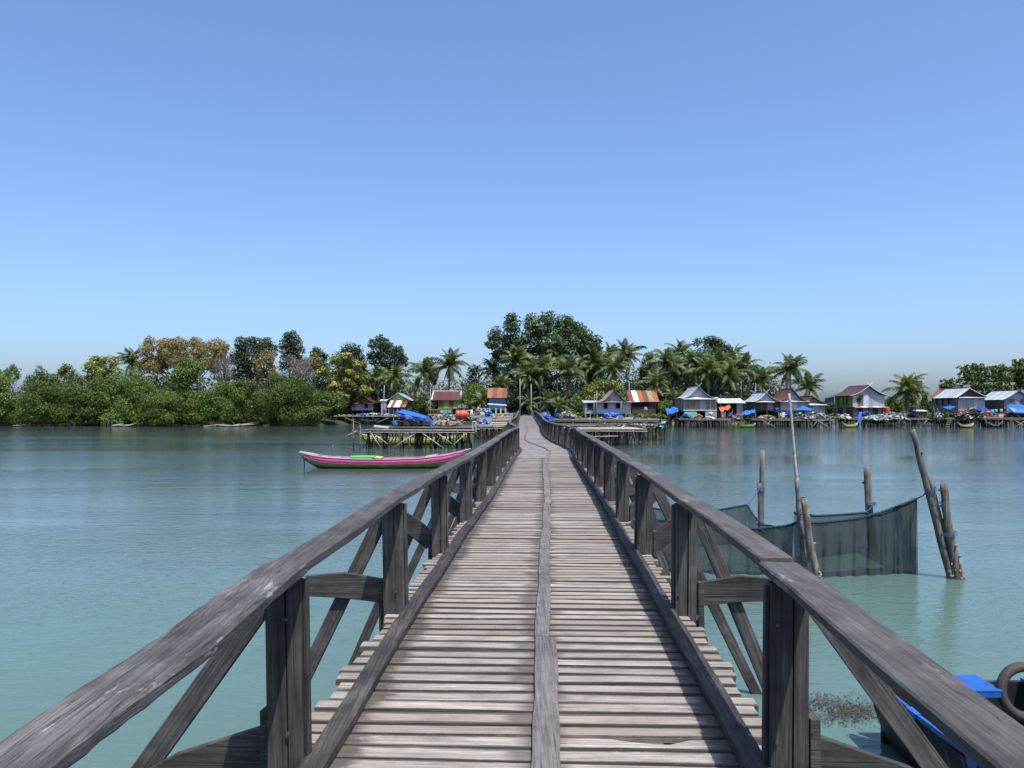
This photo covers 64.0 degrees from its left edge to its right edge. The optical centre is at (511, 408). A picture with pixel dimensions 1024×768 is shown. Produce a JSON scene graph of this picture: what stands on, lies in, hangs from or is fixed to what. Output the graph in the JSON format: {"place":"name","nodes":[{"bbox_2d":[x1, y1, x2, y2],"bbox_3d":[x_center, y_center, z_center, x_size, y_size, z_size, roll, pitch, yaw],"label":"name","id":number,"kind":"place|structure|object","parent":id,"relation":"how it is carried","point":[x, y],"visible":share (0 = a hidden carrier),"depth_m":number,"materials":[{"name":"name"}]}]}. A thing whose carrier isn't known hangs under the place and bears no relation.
{"place":"outdoors","nodes":[
{"label":"outdoors","id":0,"kind":"place"},
{"bbox_2d":[0,411,1023,767],"bbox_3d":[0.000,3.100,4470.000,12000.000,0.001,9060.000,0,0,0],"label":"water","id":1,"kind":"structure","parent":0,"point":[118,545],"depth_m":20.55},
{"bbox_2d":[5,380,102,426],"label":"mangrove tree","id":2,"kind":"object","parent":1,"relation":"in","point":[54,410],"visible":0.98,"depth_m":143.71,"materials":[{"name":"green plant"}]},
{"bbox_2d":[130,392,206,426],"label":"mangrove tree","id":3,"kind":"object","parent":1,"relation":"in","point":[167,412],"visible":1,"depth_m":143.60,"materials":[{"name":"green plant"}]},
{"bbox_2d":[299,448,470,468],"bbox_3d":[-6.634,2.686,42.998,8.938,1.231,1.575,0,0,-2],"label":"pink boat","id":4,"kind":"object","parent":1,"relation":"on","point":[367,461],"visible":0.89,"depth_m":42.42,"materials":[{"name":"red paint"}]},
{"bbox_2d":[346,418,476,448],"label":"drying platform","id":5,"kind":"structure","parent":1,"relation":"in","point":[459,443],"depth_m":63.73,"materials":[{"name":"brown wood"}]},
{"bbox_2d":[359,433,466,444],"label":"yellow boat","id":6,"kind":"object","parent":1,"relation":"on","point":[405,441],"visible":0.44,"depth_m":70.22,"materials":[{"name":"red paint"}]},
{"bbox_2d":[374,425,479,442],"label":"back drying deck","id":7,"kind":"structure","parent":1,"relation":"in","point":[449,427],"depth_m":74.26,"materials":[{"name":"brown wood"}]},
{"bbox_2d":[475,413,515,438],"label":"walkway platform","id":8,"kind":"structure","parent":1,"relation":"in","point":[496,426],"depth_m":84.31,"materials":[{"name":"grey wood"}]},
{"bbox_2d":[0,410,1023,767],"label":"footbridge","id":9,"kind":"object","parent":1,"relation":"in","point":[542,610],"visible":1,"depth_m":4.51,"materials":[{"name":"grey wood"}]},
{"bbox_2d":[569,427,646,445],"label":"mat platform","id":10,"kind":"structure","parent":1,"relation":"on","point":[602,430],"depth_m":69.19,"materials":[{"name":"grey wood"}]},
{"bbox_2d":[553,418,667,432],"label":"back platform","id":11,"kind":"structure","parent":1,"relation":"on","point":[611,420],"depth_m":104.27,"materials":[{"name":"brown wood"}]},
{"bbox_2d":[557,423,666,440],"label":"thatch platform","id":12,"kind":"structure","parent":1,"relation":"in","point":[599,425],"depth_m":80.20,"materials":[{"name":"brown wood"}]},
{"bbox_2d":[672,383,720,426],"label":"green trimmed house","id":13,"kind":"structure","parent":1,"relation":"in","point":[694,398],"depth_m":140.00,"materials":[{"name":"metal"}]},
{"bbox_2d":[673,418,728,427],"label":"house platform","id":14,"kind":"structure","parent":1,"relation":"on","point":[684,422],"depth_m":136.39,"materials":[{"name":"brown wood"}]},
{"bbox_2d":[712,398,744,426],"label":"open shed","id":15,"kind":"structure","parent":1,"relation":"in","point":[736,405],"depth_m":141.00,"materials":[{"name":"grey metal"}]},
{"bbox_2d":[759,450,764,523],"bbox_3d":[6.099,2.460,20.003,0.174,2.893,0.170,0,0,0],"label":"stake","id":16,"kind":"object","parent":1,"relation":"in","point":[762,466],"visible":0.27,"depth_m":19.95,"materials":[{"name":"grey wood"}]},
{"bbox_2d":[744,389,782,426],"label":"plain tin house","id":17,"kind":"structure","parent":1,"relation":"on","point":[767,402],"depth_m":141.12,"materials":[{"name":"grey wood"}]},
{"bbox_2d":[743,419,831,426],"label":"row platform","id":18,"kind":"structure","parent":1,"relation":"on","point":[785,424],"depth_m":137.27,"materials":[{"name":"brown wood"}]},
{"bbox_2d":[770,385,810,426],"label":"red roofed house","id":19,"kind":"structure","parent":1,"relation":"in","point":[797,401],"depth_m":142.07,"materials":[{"name":"grey metal"}]},
{"bbox_2d":[794,478,808,569],"bbox_3d":[5.375,2.628,15.100,0.362,2.702,0.162,0,0,0],"label":"stake","id":20,"kind":"object","parent":1,"relation":"in","point":[804,562],"visible":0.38,"depth_m":15.06,"materials":[{"name":"grey wood"}]},
{"bbox_2d":[652,486,956,577],"bbox_3d":[5.336,2.434,17.442,5.579,2.032,5.198,0,0,0],"label":"net pen","id":21,"kind":"object","parent":1,"relation":"on","point":[882,542],"visible":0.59,"depth_m":15.30,"materials":[{"name":"black"}]},
{"bbox_2d":[788,393,797,477],"bbox_3d":[5.252,0.964,15.200,0.270,2.509,0.065,0,0,0],"label":"stake","id":22,"kind":"object","parent":21,"relation":"attached to","point":[793,440],"visible":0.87,"depth_m":15.18,"materials":[{"name":"grey wood"}]},
{"bbox_2d":[801,498,821,578],"bbox_3d":[5.513,2.805,14.896,0.533,2.368,0.228,0,0,0],"label":"stake","id":23,"kind":"object","parent":1,"relation":"in","point":[810,544],"visible":0.62,"depth_m":14.85,"materials":[{"name":"wood"}]},
{"bbox_2d":[797,396,827,426],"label":"tin house","id":24,"kind":"structure","parent":1,"relation":"on","point":[816,405],"depth_m":142.50,"materials":[{"name":"white paint"}]},
{"bbox_2d":[809,691,876,734],"bbox_3d":[3.359,3.088,8.416,1.572,0.033,1.096,0,0,-21],"label":"floating weed","id":25,"kind":"object","parent":1,"relation":"on","point":[842,709],"visible":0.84,"depth_m":8.41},
{"bbox_2d":[822,382,888,425],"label":"green sided house","id":26,"kind":"structure","parent":1,"relation":"on","point":[852,401],"depth_m":144.30,"materials":[{"name":"wood"}]},
{"bbox_2d":[862,467,872,511],"bbox_3d":[7.918,2.658,18.096,0.363,2.744,0.227,0,0,0],"label":"stake","id":27,"kind":"object","parent":1,"relation":"in","point":[867,485],"visible":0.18,"depth_m":18.04,"materials":[{"name":"wood"}]},
{"bbox_2d":[828,418,928,426],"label":"junk platform","id":28,"kind":"structure","parent":1,"relation":"on","point":[890,422],"depth_m":138.29,"materials":[{"name":"brown wood"}]},
{"bbox_2d":[909,429,953,578],"bbox_3d":[7.803,2.180,15.000,1.054,3.628,0.189,0,0,0],"label":"stake","id":29,"kind":"object","parent":1,"relation":"in","point":[942,547],"visible":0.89,"depth_m":14.95,"materials":[{"name":"brown wood"}]},
{"bbox_2d":[873,675,1023,767],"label":"work boat","id":30,"kind":"object","parent":1,"relation":"on","point":[951,754],"visible":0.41,"depth_m":7.25,"materials":[{"name":"blue paint"}]},
{"bbox_2d":[996,662,1023,721],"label":"fender tyre","id":31,"kind":"object","parent":30,"relation":"on","point":[1007,673],"visible":0.96,"depth_m":7.27,"materials":[{"name":"rubber"}]},
{"bbox_2d":[938,482,961,579],"bbox_3d":[8.056,2.667,14.948,0.563,2.646,0.231,0,0,0],"label":"stake","id":32,"kind":"object","parent":1,"relation":"in","point":[954,556],"visible":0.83,"depth_m":14.89,"materials":[{"name":"wood"}]},
{"bbox_2d":[929,418,984,426],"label":"boat house platform","id":33,"kind":"object","parent":1,"relation":"on","point":[965,422],"visible":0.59,"depth_m":138.35,"materials":[{"name":"brown wood"}]},
{"bbox_2d":[951,410,985,419],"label":"net heap","id":34,"kind":"object","parent":33,"relation":"on","point":[966,414],"visible":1,"depth_m":137.69,"materials":[{"name":"fabric"}]},
{"bbox_2d":[927,387,988,426],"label":"white roofed house","id":35,"kind":"structure","parent":1,"relation":"on","point":[959,399],"depth_m":143.01,"materials":[{"name":"grey metal"}]},
{"bbox_2d":[982,387,1023,426],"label":"stilt house","id":36,"kind":"structure","parent":1,"relation":"on","point":[998,400],"depth_m":143.12,"materials":[{"name":"metal"}]},
{"bbox_2d":[0,413,1023,425],"bbox_3d":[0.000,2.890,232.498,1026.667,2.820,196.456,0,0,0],"label":"ground","id":37,"kind":"structure","parent":0,"point":[328,421],"depth_m":159.48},
{"bbox_2d":[0,367,23,425],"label":"mangrove tree","id":38,"kind":"object","parent":37,"relation":"on","point":[6,408],"visible":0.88,"depth_m":146.46,"materials":[{"name":"green plant"}]},
{"bbox_2d":[15,365,61,425],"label":"mangrove tree","id":39,"kind":"object","parent":37,"relation":"on","point":[44,377],"visible":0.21,"depth_m":151.55,"materials":[{"name":"green plant"}]},
{"bbox_2d":[60,371,92,423],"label":"mangrove tree","id":40,"kind":"object","parent":37,"relation":"on","point":[73,380],"visible":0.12,"depth_m":154.42,"materials":[{"name":"green plant"}]},
{"bbox_2d":[80,355,122,384],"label":"tree","id":41,"kind":"object","parent":37,"relation":"on","point":[95,365],"visible":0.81,"depth_m":164.36,"materials":[{"name":"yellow plant"}]},
{"bbox_2d":[75,374,132,425],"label":"mangrove tree","id":42,"kind":"object","parent":37,"relation":"on","point":[96,381],"visible":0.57,"depth_m":146.87,"materials":[{"name":"green plant"}]},
{"bbox_2d":[89,365,161,425],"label":"mangrove tree","id":43,"kind":"object","parent":37,"relation":"on","point":[129,410],"visible":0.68,"depth_m":147.69,"materials":[{"name":"green plant"}]},
{"bbox_2d":[115,347,146,389],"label":"coconut palm","id":44,"kind":"object","parent":37,"relation":"on","point":[127,360],"visible":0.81,"depth_m":167.18,"materials":[{"name":"green plant"}]},
{"bbox_2d":[0,384,347,422],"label":"mangrove shade","id":45,"kind":"object","parent":37,"relation":"on","point":[328,398],"visible":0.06,"depth_m":155.07,"materials":[{"name":"green plant"}]},
{"bbox_2d":[129,335,233,390],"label":"tree","id":46,"kind":"object","parent":37,"relation":"on","point":[169,349],"visible":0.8,"depth_m":167.94,"materials":[{"name":"brown plant"}]},
{"bbox_2d":[159,357,208,425],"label":"mangrove tree","id":47,"kind":"object","parent":37,"relation":"on","point":[182,374],"visible":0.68,"depth_m":150.27,"materials":[{"name":"green plant"}]},
{"bbox_2d":[194,380,246,425],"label":"mangrove tree","id":48,"kind":"object","parent":37,"relation":"on","point":[212,400],"visible":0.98,"depth_m":147.09,"materials":[{"name":"green plant"}]},
{"bbox_2d":[208,355,237,393],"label":"bare tree","id":49,"kind":"object","parent":37,"relation":"on","point":[226,374],"visible":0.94,"depth_m":167.26,"materials":[{"name":"grey plant"}]},
{"bbox_2d":[223,377,266,425],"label":"mangrove tree","id":50,"kind":"object","parent":37,"relation":"on","point":[248,386],"visible":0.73,"depth_m":149.23,"materials":[{"name":"green plant"}]},
{"bbox_2d":[226,335,280,417],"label":"tree","id":51,"kind":"object","parent":37,"relation":"on","point":[242,348],"visible":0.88,"depth_m":175.66,"materials":[{"name":"green plant"}]},
{"bbox_2d":[252,349,280,417],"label":"tree","id":52,"kind":"object","parent":37,"relation":"on","point":[269,365],"visible":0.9,"depth_m":167.14,"materials":[{"name":"green plant"}]},
{"bbox_2d":[258,372,303,424],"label":"mangrove tree","id":53,"kind":"object","parent":37,"relation":"on","point":[273,377],"visible":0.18,"depth_m":152.09,"materials":[{"name":"green plant"}]},
{"bbox_2d":[276,330,305,375],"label":"tree","id":54,"kind":"object","parent":37,"relation":"on","point":[292,346],"visible":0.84,"depth_m":180.29,"materials":[{"name":"green plant"}]},
{"bbox_2d":[254,376,330,425],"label":"mangrove tree","id":55,"kind":"object","parent":37,"relation":"on","point":[283,395],"visible":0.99,"depth_m":145.44,"materials":[{"name":"green plant"}]},
{"bbox_2d":[282,353,316,388],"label":"bare tree","id":56,"kind":"object","parent":37,"relation":"on","point":[297,369],"visible":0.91,"depth_m":165.87,"materials":[{"name":"grey plant"}]},
{"bbox_2d":[314,352,373,418],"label":"tree","id":57,"kind":"object","parent":37,"relation":"on","point":[344,377],"visible":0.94,"depth_m":169.26,"materials":[{"name":"green plant"}]},
{"bbox_2d":[327,342,371,390],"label":"tree","id":58,"kind":"object","parent":37,"relation":"on","point":[352,349],"visible":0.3,"depth_m":183.50,"materials":[{"name":"green plant"}]},
{"bbox_2d":[349,393,379,418],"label":"stilt house","id":59,"kind":"structure","parent":37,"relation":"on","point":[362,403],"depth_m":172.00,"materials":[{"name":"wood"}]},
{"bbox_2d":[365,368,390,417],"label":"coconut palm","id":60,"kind":"object","parent":37,"relation":"on","point":[375,382],"visible":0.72,"depth_m":177.57,"materials":[{"name":"green plant"}]},
{"bbox_2d":[366,334,408,397],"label":"tree","id":61,"kind":"object","parent":37,"relation":"on","point":[386,354],"visible":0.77,"depth_m":183.40,"materials":[{"name":"green plant"}]},
{"bbox_2d":[375,363,414,397],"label":"coconut palm","id":62,"kind":"object","parent":37,"relation":"on","point":[394,375],"visible":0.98,"depth_m":173.66,"materials":[{"name":"green plant"}]},
{"bbox_2d":[386,393,412,419],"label":"gabled house","id":63,"kind":"structure","parent":37,"relation":"on","point":[398,401],"depth_m":168.99,"materials":[{"name":"metal"}]},
{"bbox_2d":[402,375,429,418],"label":"young palm","id":64,"kind":"object","parent":37,"relation":"on","point":[415,385],"visible":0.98,"depth_m":167.62,"materials":[{"name":"green plant"}]},
{"bbox_2d":[405,357,438,395],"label":"coconut palm","id":65,"kind":"object","parent":37,"relation":"on","point":[424,370],"visible":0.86,"depth_m":177.50,"materials":[{"name":"green plant"}]},
{"bbox_2d":[408,394,436,415],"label":"tree","id":66,"kind":"object","parent":37,"relation":"on","point":[420,403],"visible":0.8,"depth_m":164.33,"materials":[{"name":"green plant"}]},
{"bbox_2d":[59,356,791,417],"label":"backing woodland","id":67,"kind":"object","parent":37,"relation":"on","point":[322,384],"visible":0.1,"depth_m":191.47,"materials":[{"name":"green plant"}]},
{"bbox_2d":[427,347,469,390],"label":"coconut palm","id":68,"kind":"object","parent":37,"relation":"on","point":[450,362],"visible":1,"depth_m":173.69,"materials":[{"name":"green plant"}]},
{"bbox_2d":[431,391,467,420],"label":"maroon roofed house","id":69,"kind":"structure","parent":37,"relation":"on","point":[447,399],"depth_m":166.00,"materials":[{"name":"paint"}]},
{"bbox_2d":[458,382,488,407],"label":"tree","id":70,"kind":"object","parent":37,"relation":"on","point":[470,390],"visible":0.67,"depth_m":162.15,"materials":[{"name":"green plant"}]},
{"bbox_2d":[463,364,484,391],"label":"tree","id":71,"kind":"object","parent":37,"relation":"on","point":[472,375],"visible":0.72,"depth_m":185.66,"materials":[{"name":"green plant"}]},
{"bbox_2d":[478,357,509,387],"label":"coconut palm","id":72,"kind":"object","parent":37,"relation":"on","point":[494,367],"visible":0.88,"depth_m":189.30,"materials":[{"name":"green plant"}]},
{"bbox_2d":[487,388,506,415],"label":"blue house","id":73,"kind":"structure","parent":37,"relation":"on","point":[497,397],"depth_m":158.00,"materials":[{"name":"paint"}]},
{"bbox_2d":[484,373,516,395],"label":"coconut palm","id":74,"kind":"object","parent":37,"relation":"on","point":[501,381],"visible":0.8,"depth_m":171.78,"materials":[{"name":"green plant"}]},
{"bbox_2d":[498,344,536,392],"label":"coconut palm","id":75,"kind":"object","parent":37,"relation":"on","point":[516,355],"visible":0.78,"depth_m":175.47,"materials":[{"name":"green plant"}]},
{"bbox_2d":[507,360,548,415],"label":"coconut palm","id":76,"kind":"object","parent":37,"relation":"on","point":[526,378],"visible":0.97,"depth_m":165.38,"materials":[{"name":"green plant"}]},
{"bbox_2d":[520,352,559,411],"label":"coconut palm","id":77,"kind":"object","parent":37,"relation":"on","point":[543,362],"visible":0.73,"depth_m":167.50,"materials":[{"name":"green plant"}]},
{"bbox_2d":[484,310,603,394],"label":"tree","id":78,"kind":"object","parent":37,"relation":"on","point":[566,328],"visible":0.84,"depth_m":184.49,"materials":[{"name":"green plant"}]},
{"bbox_2d":[539,340,572,394],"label":"coconut palm","id":79,"kind":"object","parent":37,"relation":"on","point":[557,353],"visible":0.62,"depth_m":181.31,"materials":[{"name":"green plant"}]},
{"bbox_2d":[547,355,591,409],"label":"coconut palm","id":80,"kind":"object","parent":37,"relation":"on","point":[567,369],"visible":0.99,"depth_m":163.67,"materials":[{"name":"green plant"}]},
{"bbox_2d":[328,382,814,419],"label":"undergrowth","id":81,"kind":"object","parent":37,"relation":"on","point":[513,405],"visible":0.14,"depth_m":170.16,"materials":[{"name":"green plant"}]},
{"bbox_2d":[578,347,613,382],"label":"coconut palm","id":82,"kind":"object","parent":37,"relation":"on","point":[598,357],"visible":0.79,"depth_m":175.15,"materials":[{"name":"green plant"}]},
{"bbox_2d":[582,379,630,422],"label":"tree","id":83,"kind":"object","parent":37,"relation":"on","point":[591,391],"visible":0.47,"depth_m":148.92,"materials":[{"name":"green plant"}]},
{"bbox_2d":[592,354,631,381],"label":"coconut palm","id":84,"kind":"object","parent":37,"relation":"on","point":[619,365],"visible":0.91,"depth_m":171.48,"materials":[{"name":"green plant"}]},
{"bbox_2d":[593,389,633,422],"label":"grey hut","id":85,"kind":"object","parent":37,"relation":"on","point":[613,403],"visible":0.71,"depth_m":138.00,"materials":[{"name":"wood"}]},
{"bbox_2d":[610,337,646,390],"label":"coconut palm","id":86,"kind":"object","parent":37,"relation":"on","point":[627,350],"visible":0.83,"depth_m":179.32,"materials":[{"name":"green plant"}]},
{"bbox_2d":[624,391,659,413],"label":"rust roofed house","id":87,"kind":"structure","parent":37,"relation":"on","point":[641,400],"depth_m":156.01,"materials":[{"name":"metal"}]},
{"bbox_2d":[637,351,658,390],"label":"tree","id":88,"kind":"object","parent":37,"relation":"on","point":[643,372],"visible":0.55,"depth_m":183.34,"materials":[{"name":"green plant"}]},
{"bbox_2d":[634,369,671,413],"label":"coconut palm","id":89,"kind":"object","parent":37,"relation":"on","point":[655,380],"visible":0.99,"depth_m":161.55,"materials":[{"name":"green plant"}]},
{"bbox_2d":[644,347,687,399],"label":"coconut palm","id":90,"kind":"object","parent":37,"relation":"on","point":[668,357],"visible":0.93,"depth_m":165.51,"materials":[{"name":"green plant"}]},
{"bbox_2d":[654,354,690,388],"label":"coconut palm","id":91,"kind":"object","parent":37,"relation":"on","point":[673,377],"visible":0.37,"depth_m":175.89,"materials":[{"name":"green plant"}]},
{"bbox_2d":[398,411,987,422],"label":"scrub","id":92,"kind":"object","parent":37,"relation":"on","point":[662,416],"visible":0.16,"depth_m":147.44,"materials":[{"name":"green plant"}]},
{"bbox_2d":[671,347,714,385],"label":"coconut palm","id":93,"kind":"object","parent":37,"relation":"on","point":[693,362],"visible":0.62,"depth_m":171.69,"materials":[{"name":"green plant"}]},
{"bbox_2d":[683,353,725,394],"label":"coconut palm","id":94,"kind":"object","parent":37,"relation":"on","point":[705,368],"visible":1,"depth_m":165.61,"materials":[{"name":"green plant"}]},
{"bbox_2d":[687,335,734,393],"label":"tree","id":95,"kind":"object","parent":37,"relation":"on","point":[715,341],"visible":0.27,"depth_m":185.23,"materials":[{"name":"green plant"}]},
{"bbox_2d":[703,345,741,417],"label":"coconut palm","id":96,"kind":"object","parent":37,"relation":"on","point":[718,356],"visible":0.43,"depth_m":171.63,"materials":[{"name":"green plant"}]},
{"bbox_2d":[713,361,749,418],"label":"coconut palm","id":97,"kind":"object","parent":37,"relation":"on","point":[728,372],"visible":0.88,"depth_m":167.17,"materials":[{"name":"green plant"}]},
{"bbox_2d":[729,350,761,393],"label":"coconut palm","id":98,"kind":"object","parent":37,"relation":"on","point":[745,360],"visible":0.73,"depth_m":171.28,"materials":[{"name":"green plant"}]},
{"bbox_2d":[744,366,780,392],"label":"coconut palm","id":99,"kind":"object","parent":37,"relation":"on","point":[761,378],"visible":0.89,"depth_m":169.50,"materials":[{"name":"green plant"}]},
{"bbox_2d":[760,353,811,387],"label":"coconut palm","id":100,"kind":"object","parent":37,"relation":"on","point":[790,365],"visible":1,"depth_m":161.64,"materials":[{"name":"green plant"}]},
{"bbox_2d":[586,417,1022,422],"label":"shore shade","id":101,"kind":"object","parent":37,"relation":"on","point":[826,421],"visible":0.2,"depth_m":155.39,"materials":[{"name":"black plant"}]},
{"bbox_2d":[791,372,826,420],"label":"coconut palm","id":102,"kind":"object","parent":37,"relation":"on","point":[809,386],"visible":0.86,"depth_m":163.38,"materials":[{"name":"green plant"}]},
{"bbox_2d":[881,372,931,422],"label":"coconut palm","id":103,"kind":"object","parent":37,"relation":"on","point":[908,385],"visible":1,"depth_m":151.50,"materials":[{"name":"green plant"}]},
{"bbox_2d":[954,363,996,395],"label":"tree","id":104,"kind":"object","parent":37,"relation":"on","point":[979,377],"visible":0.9,"depth_m":166.46,"materials":[{"name":"green plant"}]},
{"bbox_2d":[986,364,1017,413],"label":"tree","id":105,"kind":"object","parent":37,"relation":"on","point":[1002,375],"visible":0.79,"depth_m":168.66,"materials":[{"name":"green plant"}]},
{"bbox_2d":[1005,358,1023,389],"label":"tree","id":106,"kind":"object","parent":37,"relation":"on","point":[1017,373],"visible":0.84,"depth_m":170.77,"materials":[{"name":"green plant"}]},
{"bbox_2d":[0,0,1023,407],"label":"sky","id":107,"kind":"structure","parent":0,"point":[837,184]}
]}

